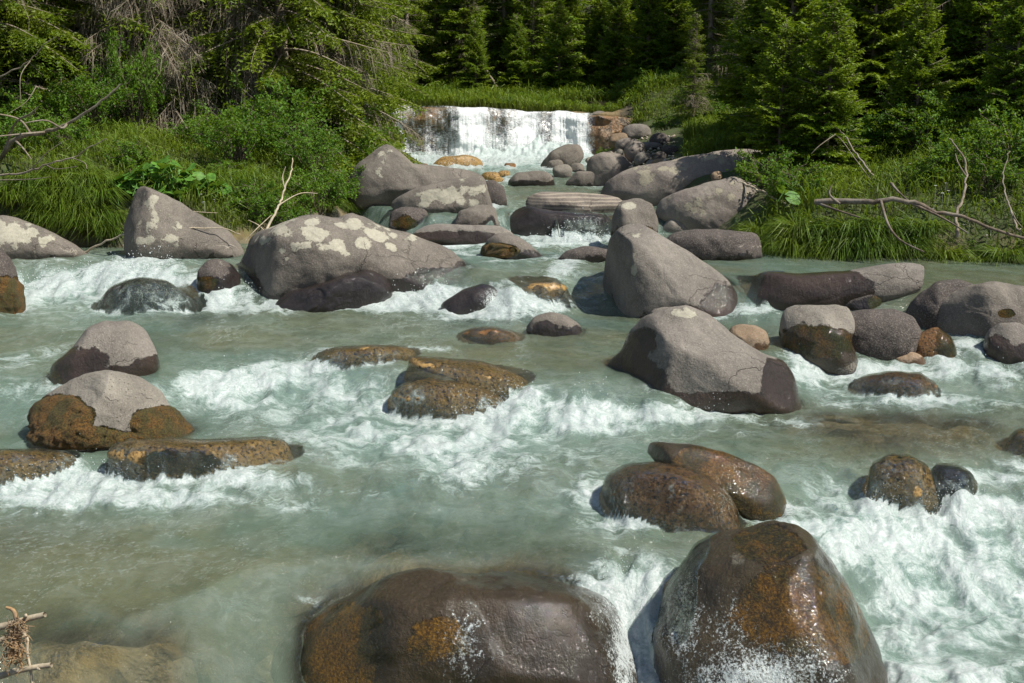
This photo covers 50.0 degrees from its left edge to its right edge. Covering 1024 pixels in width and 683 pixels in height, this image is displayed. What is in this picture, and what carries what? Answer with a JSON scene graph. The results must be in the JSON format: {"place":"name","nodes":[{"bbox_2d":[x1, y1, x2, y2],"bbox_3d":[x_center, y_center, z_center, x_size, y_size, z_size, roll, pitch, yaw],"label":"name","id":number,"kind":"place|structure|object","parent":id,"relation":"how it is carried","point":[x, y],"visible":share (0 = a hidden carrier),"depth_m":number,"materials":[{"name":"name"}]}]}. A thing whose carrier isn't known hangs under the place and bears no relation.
{"place":"outdoors","nodes":[
{"label":"outdoors","id":0,"kind":"place"},
{"bbox_2d":[0,153,1023,682],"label":"river water","id":1,"kind":"structure","parent":0,"point":[236,553],"depth_m":8.72,"materials":[{"name":"liquid"}]},
{"bbox_2d":[0,450,75,485],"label":"wet boulder","id":2,"kind":"object","parent":1,"relation":"in","point":[40,469],"visible":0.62,"depth_m":8.53,"materials":[{"name":"brown stone"}]},
{"bbox_2d":[96,278,204,319],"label":"wet boulder","id":3,"kind":"object","parent":1,"relation":"in","point":[153,283],"visible":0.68,"depth_m":13.48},
{"bbox_2d":[107,438,293,481],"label":"wet boulder","id":4,"kind":"object","parent":1,"relation":"in","point":[177,466],"visible":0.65,"depth_m":8.53,"materials":[{"name":"brown stone"}]},
{"bbox_2d":[315,345,416,369],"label":"wet boulder","id":5,"kind":"object","parent":1,"relation":"in","point":[369,360],"visible":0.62,"depth_m":10.95,"materials":[{"name":"brown stone"}]},
{"bbox_2d":[408,357,527,400],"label":"wet boulder","id":6,"kind":"object","parent":1,"relation":"in","point":[421,364],"visible":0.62,"depth_m":10.26,"materials":[{"name":"brown stone"}]},
{"bbox_2d":[409,133,592,158],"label":"white water","id":7,"kind":"structure","parent":1,"relation":"on","point":[538,146],"depth_m":32.34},
{"bbox_2d":[480,233,542,259],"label":"boulder","id":8,"kind":"object","parent":1,"relation":"in","point":[506,246],"visible":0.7,"depth_m":15.40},
{"bbox_2d":[6,146,1022,673],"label":"water spray","id":9,"kind":"object","parent":1,"relation":"on","point":[472,316],"visible":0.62,"depth_m":13.13,"materials":[{"name":"white"}]},
{"bbox_2d":[602,463,741,532],"bbox_3d":[1.174,1.206,8.089,1.018,0.662,0.778,0,13,0],"label":"wet boulder","id":10,"kind":"object","parent":1,"relation":"in","point":[679,508],"visible":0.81,"depth_m":7.79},
{"bbox_2d":[667,229,761,260],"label":"boulder","id":11,"kind":"object","parent":1,"relation":"in","point":[715,244],"visible":0.73,"depth_m":15.33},
{"bbox_2d":[647,442,786,520],"bbox_3d":[1.539,1.083,8.257,1.061,0.636,0.629,2,13,9],"label":"algae boulder","id":12,"kind":"object","parent":1,"relation":"in","point":[754,492],"visible":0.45,"depth_m":8.06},
{"bbox_2d":[851,372,937,406],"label":"wet boulder","id":13,"kind":"object","parent":1,"relation":"in","point":[892,383],"visible":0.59,"depth_m":10.66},
{"bbox_2d":[866,454,938,512],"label":"wet boulder","id":14,"kind":"object","parent":1,"relation":"in","point":[899,483],"visible":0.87,"depth_m":8.26,"materials":[{"name":"brown stone"}]},
{"bbox_2d":[916,327,957,365],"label":"wet boulder","id":15,"kind":"object","parent":1,"relation":"in","point":[937,341],"visible":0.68,"depth_m":11.50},
{"bbox_2d":[931,464,974,507],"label":"wet boulder","id":16,"kind":"object","parent":1,"relation":"in","point":[951,481],"visible":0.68,"depth_m":8.38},
{"bbox_2d":[0,0,1023,682],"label":"ground","id":17,"kind":"structure","parent":0,"point":[126,650],"depth_m":8.18,"materials":[{"name":"soil"}]},
{"bbox_2d":[0,248,25,313],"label":"boulder","id":18,"kind":"object","parent":17,"relation":"on","point":[12,298],"visible":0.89,"depth_m":13.41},
{"bbox_2d":[0,662,52,678],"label":"driftwood stick","id":19,"kind":"object","parent":17,"relation":"on","point":[14,671],"visible":0.97,"depth_m":3.25,"materials":[{"name":"brown wood"}]},
{"bbox_2d":[0,606,32,676],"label":"withered plant","id":20,"kind":"object","parent":19,"relation":"on","point":[14,652],"visible":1,"depth_m":3.20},
{"bbox_2d":[0,79,69,124],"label":"leafy shrub","id":21,"kind":"object","parent":17,"relation":"on","point":[10,94],"visible":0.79,"depth_m":19.29,"materials":[{"name":"green plant"}]},
{"bbox_2d":[0,215,86,258],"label":"lichen boulder","id":22,"kind":"object","parent":17,"relation":"on","point":[21,239],"visible":0.73,"depth_m":15.28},
{"bbox_2d":[0,0,99,133],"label":"spruce tree","id":23,"kind":"object","parent":17,"relation":"on","point":[10,34],"visible":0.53,"depth_m":19.45,"materials":[{"name":"green plant"}]},
{"bbox_2d":[17,109,100,152],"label":"leafy shrub","id":24,"kind":"object","parent":17,"relation":"on","point":[66,132],"visible":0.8,"depth_m":17.78,"materials":[{"name":"green plant"}]},
{"bbox_2d":[0,84,120,160],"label":"bare branch","id":25,"kind":"object","parent":17,"relation":"on","point":[8,144],"visible":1,"depth_m":16.28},
{"bbox_2d":[36,59,140,129],"bbox_3d":[-7.774,-4.442,20.167,1.893,1.449,2.028,-6,14,-26],"label":"leafy shrub","id":26,"kind":"object","parent":17,"relation":"on","point":[80,87],"visible":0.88,"depth_m":19.80,"materials":[{"name":"green plant"}]},
{"bbox_2d":[0,0,189,129],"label":"spruce tree","id":27,"kind":"object","parent":17,"relation":"on","point":[76,28],"visible":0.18,"depth_m":20.98,"materials":[{"name":"green plant"}]},
{"bbox_2d":[48,320,159,385],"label":"boulder","id":28,"kind":"object","parent":17,"relation":"on","point":[126,346],"visible":0.66,"depth_m":10.21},
{"bbox_2d":[26,370,194,468],"bbox_3d":[-3.437,0.661,9.511,1.422,0.898,1.006,-8,15,-33],"label":"boulder","id":29,"kind":"object","parent":17,"relation":"on","point":[97,411],"visible":0.74,"depth_m":9.16,"materials":[{"name":"stone"}]},
{"bbox_2d":[88,22,169,129],"bbox_3d":[-7.183,-4.791,20.600,1.521,2.392,1.420,-5,14,-21],"label":"leafy shrub","id":30,"kind":"object","parent":17,"relation":"on","point":[146,93],"visible":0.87,"depth_m":20.51,"materials":[{"name":"green plant"}]},
{"bbox_2d":[102,135,163,172],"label":"leafy shrub","id":31,"kind":"object","parent":17,"relation":"on","point":[134,151],"visible":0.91,"depth_m":17.31,"materials":[{"name":"green plant"}]},
{"bbox_2d":[70,0,226,142],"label":"dying spruce","id":32,"kind":"object","parent":17,"relation":"on","point":[149,9],"visible":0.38,"depth_m":21.07,"materials":[{"name":"brown plant"}]},
{"bbox_2d":[105,155,231,204],"bbox_3d":[-5.207,-2.450,16.743,1.912,0.770,0.820,-7,15,-29],"label":"butterbur clump","id":33,"kind":"object","parent":17,"relation":"on","point":[153,171],"visible":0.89,"depth_m":16.61,"materials":[{"name":"green plant"}]},
{"bbox_2d":[0,109,353,239],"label":"bank grass","id":34,"kind":"structure","parent":17,"relation":"on","point":[126,131],"depth_m":17.97,"materials":[{"name":"plant"}]},
{"bbox_2d":[124,186,243,258],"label":"boulder","id":35,"kind":"object","parent":17,"relation":"on","point":[165,221],"visible":0.92,"depth_m":15.36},
{"bbox_2d":[123,0,300,137],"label":"dying spruce","id":36,"kind":"object","parent":17,"relation":"on","point":[247,85],"visible":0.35,"depth_m":21.57,"materials":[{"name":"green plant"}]},
{"bbox_2d":[196,259,240,306],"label":"wet boulder","id":37,"kind":"object","parent":17,"relation":"on","point":[213,274],"visible":0.69,"depth_m":14.01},
{"bbox_2d":[181,92,287,166],"bbox_3d":[-4.836,-3.633,19.236,1.893,1.449,2.028,-4,13,-15],"label":"leafy shrub","id":38,"kind":"object","parent":17,"relation":"on","point":[249,133],"visible":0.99,"depth_m":18.85,"materials":[{"name":"green plant"}]},
{"bbox_2d":[224,175,284,221],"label":"leafy shrub","id":39,"kind":"object","parent":17,"relation":"on","point":[262,202],"visible":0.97,"depth_m":17.11,"materials":[{"name":"green plant"}]},
{"bbox_2d":[221,71,340,158],"bbox_3d":[-4.164,-4.130,20.552,2.367,1.812,2.535,-10,16,-37],"label":"leafy shrub","id":40,"kind":"object","parent":17,"relation":"on","point":[279,107],"visible":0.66,"depth_m":20.34,"materials":[{"name":"green plant"}]},
{"bbox_2d":[157,0,406,174],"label":"spruce tree","id":41,"kind":"object","parent":17,"relation":"on","point":[309,8],"visible":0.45,"depth_m":21.69,"materials":[{"name":"green plant"}]},
{"bbox_2d":[264,115,353,177],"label":"leafy shrub","id":42,"kind":"object","parent":17,"relation":"on","point":[308,151],"visible":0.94,"depth_m":19.20,"materials":[{"name":"green plant"}]},
{"bbox_2d":[270,164,359,214],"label":"leafy shrub","id":43,"kind":"object","parent":17,"relation":"on","point":[333,187],"visible":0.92,"depth_m":18.42,"materials":[{"name":"green plant"}]},
{"bbox_2d":[239,0,427,163],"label":"spruce tree","id":44,"kind":"object","parent":17,"relation":"on","point":[363,12],"visible":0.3,"depth_m":23.35,"materials":[{"name":"green plant"}]},
{"bbox_2d":[275,270,392,312],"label":"wet boulder","id":45,"kind":"object","parent":17,"relation":"on","point":[354,290],"visible":0.75,"depth_m":13.53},
{"bbox_2d":[238,213,468,304],"bbox_3d":[-2.093,-0.994,14.614,3.208,1.449,1.817,0,13,0],"label":"lichen boulder","id":46,"kind":"object","parent":17,"relation":"on","point":[278,261],"visible":0.57,"depth_m":13.93,"materials":[{"name":"stone"}]},
{"bbox_2d":[338,0,439,106],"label":"spruce tree","id":47,"kind":"object","parent":17,"relation":"on","point":[416,90],"visible":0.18,"depth_m":33.92,"materials":[{"name":"green plant"}]},
{"bbox_2d":[388,207,428,231],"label":"boulder","id":48,"kind":"object","parent":17,"relation":"on","point":[404,219],"visible":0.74,"depth_m":17.60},
{"bbox_2d":[375,0,445,87],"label":"spruce tree","id":49,"kind":"object","parent":17,"relation":"on","point":[406,15],"visible":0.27,"depth_m":39.57,"materials":[{"name":"green plant"}]},
{"bbox_2d":[347,144,485,208],"bbox_3d":[-1.635,-2.926,19.740,2.726,1.222,1.273,0,13,0],"label":"lichen boulder","id":50,"kind":"object","parent":17,"relation":"on","point":[390,174],"visible":0.64,"depth_m":19.25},
{"bbox_2d":[397,0,480,87],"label":"spruce tree","id":51,"kind":"object","parent":17,"relation":"on","point":[437,21],"visible":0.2,"depth_m":41.03,"materials":[{"name":"green plant"}]},
{"bbox_2d":[391,176,491,217],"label":"lichen boulder","id":52,"kind":"object","parent":17,"relation":"on","point":[456,195],"visible":0.77,"depth_m":18.26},
{"bbox_2d":[390,378,503,421],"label":"wet boulder","id":53,"kind":"object","parent":17,"relation":"on","point":[433,403],"visible":0.56,"depth_m":9.94,"materials":[{"name":"brown stone"}]},
{"bbox_2d":[270,568,637,682],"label":"wet boulder","id":54,"kind":"object","parent":17,"relation":"on","point":[424,625],"visible":0.95,"depth_m":6.39,"materials":[{"name":"stone"}]},
{"bbox_2d":[413,224,512,244],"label":"wet boulder","id":55,"kind":"object","parent":17,"relation":"on","point":[449,234],"visible":0.63,"depth_m":16.72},
{"bbox_2d":[453,204,498,225],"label":"boulder","id":56,"kind":"object","parent":55,"relation":"on","point":[481,214],"visible":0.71,"depth_m":17.19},
{"bbox_2d":[427,0,499,87],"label":"spruce tree","id":57,"kind":"object","parent":17,"relation":"on","point":[448,62],"visible":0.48,"depth_m":39.27,"materials":[{"name":"green plant"}]},
{"bbox_2d":[440,284,497,323],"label":"wet boulder","id":58,"kind":"object","parent":17,"relation":"on","point":[472,299],"visible":0.81,"depth_m":13.29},
{"bbox_2d":[455,19,496,90],"bbox_3d":[-1.222,-9.600,37.553,1.495,2.793,1.554,2,13,7],"label":"young spruce","id":59,"kind":"object","parent":17,"relation":"on","point":[475,43],"visible":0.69,"depth_m":37.45,"materials":[{"name":"green plant"}]},
{"bbox_2d":[476,0,536,88],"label":"spruce tree","id":60,"kind":"object","parent":17,"relation":"on","point":[494,51],"visible":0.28,"depth_m":40.17,"materials":[{"name":"green plant"}]},
{"bbox_2d":[393,106,634,154],"bbox_3d":[-1.150,-6.281,34.081,10.100,2.167,3.548,0,13,0],"label":"rock weir","id":61,"kind":"object","parent":17,"relation":"on","point":[603,130],"visible":0.24,"depth_m":32.80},
{"bbox_2d":[377,105,592,155],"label":"waterfall","id":62,"kind":"structure","parent":61,"relation":"on","point":[471,128],"depth_m":32.45,"materials":[{"name":"white liquid"}]},
{"bbox_2d":[495,14,539,92],"bbox_3d":[0.230,-9.660,37.558,1.630,3.047,1.695,-6,14,-24],"label":"young spruce","id":63,"kind":"object","parent":17,"relation":"on","point":[519,68],"visible":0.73,"depth_m":37.41,"materials":[{"name":"green plant"}]},
{"bbox_2d":[496,0,561,85],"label":"spruce tree","id":64,"kind":"object","parent":17,"relation":"on","point":[535,41],"visible":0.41,"depth_m":38.92,"materials":[{"name":"green plant"}]},
{"bbox_2d":[380,57,722,113],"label":"meadow grass","id":65,"kind":"structure","parent":17,"relation":"on","point":[540,99],"depth_m":34.21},
{"bbox_2d":[526,312,582,336],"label":"boulder","id":66,"kind":"object","parent":17,"relation":"on","point":[552,324],"visible":0.62,"depth_m":12.09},
{"bbox_2d":[506,206,611,238],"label":"wet boulder","id":67,"kind":"object","parent":17,"relation":"on","point":[525,220],"visible":0.61,"depth_m":17.67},
{"bbox_2d":[525,192,621,216],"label":"boulder","id":68,"kind":"object","parent":67,"relation":"on","point":[579,202],"visible":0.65,"depth_m":18.20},
{"bbox_2d":[534,0,584,93],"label":"young spruce","id":69,"kind":"object","parent":17,"relation":"on","point":[565,73],"visible":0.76,"depth_m":37.17,"materials":[{"name":"green plant"}]},
{"bbox_2d":[528,0,595,86],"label":"spruce tree","id":70,"kind":"object","parent":17,"relation":"on","point":[569,4],"visible":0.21,"depth_m":40.15,"materials":[{"name":"green plant"}]},
{"bbox_2d":[574,0,615,86],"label":"young spruce","id":71,"kind":"object","parent":17,"relation":"on","point":[597,23],"visible":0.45,"depth_m":40.31,"materials":[{"name":"green plant"}]},
{"bbox_2d":[586,152,631,185],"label":"boulder","id":72,"kind":"object","parent":17,"relation":"on","point":[604,167],"visible":0.68,"depth_m":23.37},
{"bbox_2d":[587,0,642,90],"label":"young spruce","id":73,"kind":"object","parent":17,"relation":"on","point":[616,38],"visible":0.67,"depth_m":36.97,"materials":[{"name":"green plant"}]},
{"bbox_2d":[611,198,657,235],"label":"boulder","id":74,"kind":"object","parent":17,"relation":"on","point":[637,211],"visible":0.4,"depth_m":16.19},
{"bbox_2d":[613,0,673,88],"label":"young spruce","id":75,"kind":"object","parent":17,"relation":"on","point":[648,13],"visible":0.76,"depth_m":35.95,"materials":[{"name":"green plant"}]},
{"bbox_2d":[603,223,740,320],"bbox_3d":[1.981,-0.745,13.527,1.650,1.382,1.367,0,13,0],"label":"boulder","id":76,"kind":"object","parent":17,"relation":"on","point":[647,270],"visible":0.75,"depth_m":13.05,"materials":[{"name":"stone"}]},
{"bbox_2d":[643,0,703,72],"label":"young spruce","id":77,"kind":"object","parent":17,"relation":"on","point":[674,9],"visible":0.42,"depth_m":36.73,"materials":[{"name":"green plant"}]},
{"bbox_2d":[626,71,730,130],"bbox_3d":[6.847,-7.262,31.448,7.048,2.407,10.920,0,13,0],"label":"bush","id":78,"kind":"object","parent":17,"relation":"on","point":[644,114],"depth_m":32.65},
{"bbox_2d":[600,149,762,205],"bbox_3d":[3.133,-2.881,19.683,3.048,1.141,1.012,0,13,0],"label":"boulder","id":79,"kind":"object","parent":17,"relation":"on","point":[655,184],"visible":0.59,"depth_m":19.32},
{"bbox_2d":[672,12,713,120],"bbox_3d":[4.819,-6.971,28.622,1.281,3.117,1.126,-5,14,-19],"label":"young spruce","id":80,"kind":"object","parent":17,"relation":"on","point":[694,102],"visible":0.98,"depth_m":28.55,"materials":[{"name":"green plant"}]},
{"bbox_2d":[605,305,801,426],"bbox_3d":[1.791,0.281,10.576,1.917,1.280,1.386,0,13,0],"label":"boulder","id":81,"kind":"object","parent":17,"relation":"on","point":[692,356],"visible":0.77,"depth_m":10.07,"materials":[{"name":"stone"}]},
{"bbox_2d":[670,0,740,74],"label":"spruce tree","id":82,"kind":"object","parent":17,"relation":"on","point":[710,31],"visible":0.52,"depth_m":34.57,"materials":[{"name":"green plant"}]},
{"bbox_2d":[655,177,759,229],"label":"boulder","id":83,"kind":"object","parent":17,"relation":"on","point":[716,204],"visible":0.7,"depth_m":17.45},
{"bbox_2d":[703,0,815,134],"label":"young spruce","id":84,"kind":"object","parent":17,"relation":"on","point":[731,88],"visible":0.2,"depth_m":22.69,"materials":[{"name":"green plant"}]},
{"bbox_2d":[726,146,800,187],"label":"leafy shrub","id":85,"kind":"object","parent":17,"relation":"on","point":[752,170],"visible":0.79,"depth_m":17.61,"materials":[{"name":"green plant"}]},
{"bbox_2d":[653,520,887,682],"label":"wet boulder","id":86,"kind":"object","parent":17,"relation":"on","point":[776,602],"visible":0.98,"depth_m":6.43,"materials":[{"name":"stone"}]},
{"bbox_2d":[739,22,816,178],"bbox_3d":[4.534,-4.015,18.414,1.413,2.641,1.469,11,17,39],"label":"young spruce","id":87,"kind":"object","parent":17,"relation":"on","point":[779,72],"visible":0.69,"depth_m":18.32,"materials":[{"name":"green plant"}]},
{"bbox_2d":[721,0,849,150],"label":"young spruce","id":88,"kind":"object","parent":17,"relation":"on","point":[776,17],"visible":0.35,"depth_m":19.74,"materials":[{"name":"green plant"}]},
{"bbox_2d":[752,155,833,202],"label":"leafy shrub","id":89,"kind":"object","parent":17,"relation":"on","point":[779,178],"visible":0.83,"depth_m":16.71,"materials":[{"name":"green plant"}]},
{"bbox_2d":[754,212,846,245],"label":"grass tussock","id":90,"kind":"object","parent":17,"relation":"on","point":[783,222],"depth_m":15.76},
{"bbox_2d":[779,304,857,380],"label":"boulder","id":91,"kind":"object","parent":17,"relation":"on","point":[821,336],"visible":0.86,"depth_m":11.34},
{"bbox_2d":[777,0,883,177],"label":"young spruce","id":92,"kind":"object","parent":17,"relation":"on","point":[837,109],"visible":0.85,"depth_m":17.94,"materials":[{"name":"green plant"}]},
{"bbox_2d":[744,263,923,310],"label":"ledge rock","id":93,"kind":"object","parent":17,"relation":"on","point":[783,291],"visible":0.68,"depth_m":12.84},
{"bbox_2d":[666,100,1023,258],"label":"bank grass","id":94,"kind":"structure","parent":17,"relation":"on","point":[698,139],"depth_m":16.41,"materials":[{"name":"plant"}]},
{"bbox_2d":[780,210,918,259],"bbox_3d":[4.819,-1.567,15.723,2.366,0.639,2.019,6,14,23],"label":"grass tussock","id":95,"kind":"object","parent":17,"relation":"on","point":[858,230],"depth_m":15.43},
{"bbox_2d":[833,0,922,130],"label":"young spruce","id":96,"kind":"object","parent":17,"relation":"on","point":[881,49],"visible":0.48,"depth_m":20.19,"materials":[{"name":"green plant"}]},
{"bbox_2d":[826,209,942,258],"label":"grass tussock","id":97,"kind":"object","parent":17,"relation":"on","point":[883,231],"depth_m":15.36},
{"bbox_2d":[851,309,921,360],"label":"boulder","id":98,"kind":"object","parent":17,"relation":"on","point":[887,334],"visible":0.66,"depth_m":11.53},
{"bbox_2d":[875,0,960,157],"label":"young spruce","id":99,"kind":"object","parent":17,"relation":"on","point":[914,69],"visible":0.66,"depth_m":18.31,"materials":[{"name":"green plant"}]},
{"bbox_2d":[862,84,975,154],"bbox_3d":[6.860,-3.575,18.212,1.775,1.359,1.901,-6,14,-24],"label":"leafy shrub","id":100,"kind":"object","parent":17,"relation":"on","point":[935,123],"visible":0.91,"depth_m":18.01,"materials":[{"name":"green plant"}]},
{"bbox_2d":[814,182,1023,251],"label":"fallen branch","id":101,"kind":"object","parent":17,"relation":"on","point":[880,201],"visible":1,"depth_m":14.99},
{"bbox_2d":[871,212,976,254],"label":"grass tussock","id":102,"kind":"object","parent":17,"relation":"on","point":[926,229],"depth_m":15.27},
{"bbox_2d":[906,279,971,328],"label":"boulder","id":103,"kind":"object","parent":17,"relation":"on","point":[923,308],"visible":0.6,"depth_m":12.15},
{"bbox_2d":[900,0,992,110],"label":"young spruce","id":104,"kind":"object","parent":17,"relation":"on","point":[948,11],"visible":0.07,"depth_m":20.46,"materials":[{"name":"green plant"}]},
{"bbox_2d":[925,123,1023,176],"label":"leafy shrub","id":105,"kind":"object","parent":17,"relation":"on","point":[947,149],"visible":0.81,"depth_m":16.16,"materials":[{"name":"green plant"}]},
{"bbox_2d":[927,0,1023,128],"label":"young spruce","id":106,"kind":"object","parent":17,"relation":"on","point":[964,32],"visible":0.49,"depth_m":19.68,"materials":[{"name":"green plant"}]},
{"bbox_2d":[937,281,1023,350],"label":"boulder","id":107,"kind":"object","parent":17,"relation":"on","point":[981,309],"visible":0.69,"depth_m":11.77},
{"bbox_2d":[953,0,1023,149],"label":"young spruce","id":108,"kind":"object","parent":17,"relation":"on","point":[1014,18],"visible":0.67,"depth_m":17.56,"materials":[{"name":"green plant"}]},
{"bbox_2d":[956,148,1023,191],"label":"leafy shrub","id":109,"kind":"object","parent":17,"relation":"on","point":[995,173],"visible":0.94,"depth_m":15.67,"materials":[{"name":"green plant"}]},
{"bbox_2d":[957,101,1023,167],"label":"leafy shrub","id":110,"kind":"object","parent":17,"relation":"on","point":[1018,132],"visible":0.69,"depth_m":16.39,"materials":[{"name":"green plant"}]},
{"bbox_2d":[983,322,1023,363],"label":"stone","id":111,"kind":"object","parent":17,"relation":"on","point":[1004,343],"visible":0.81,"depth_m":11.32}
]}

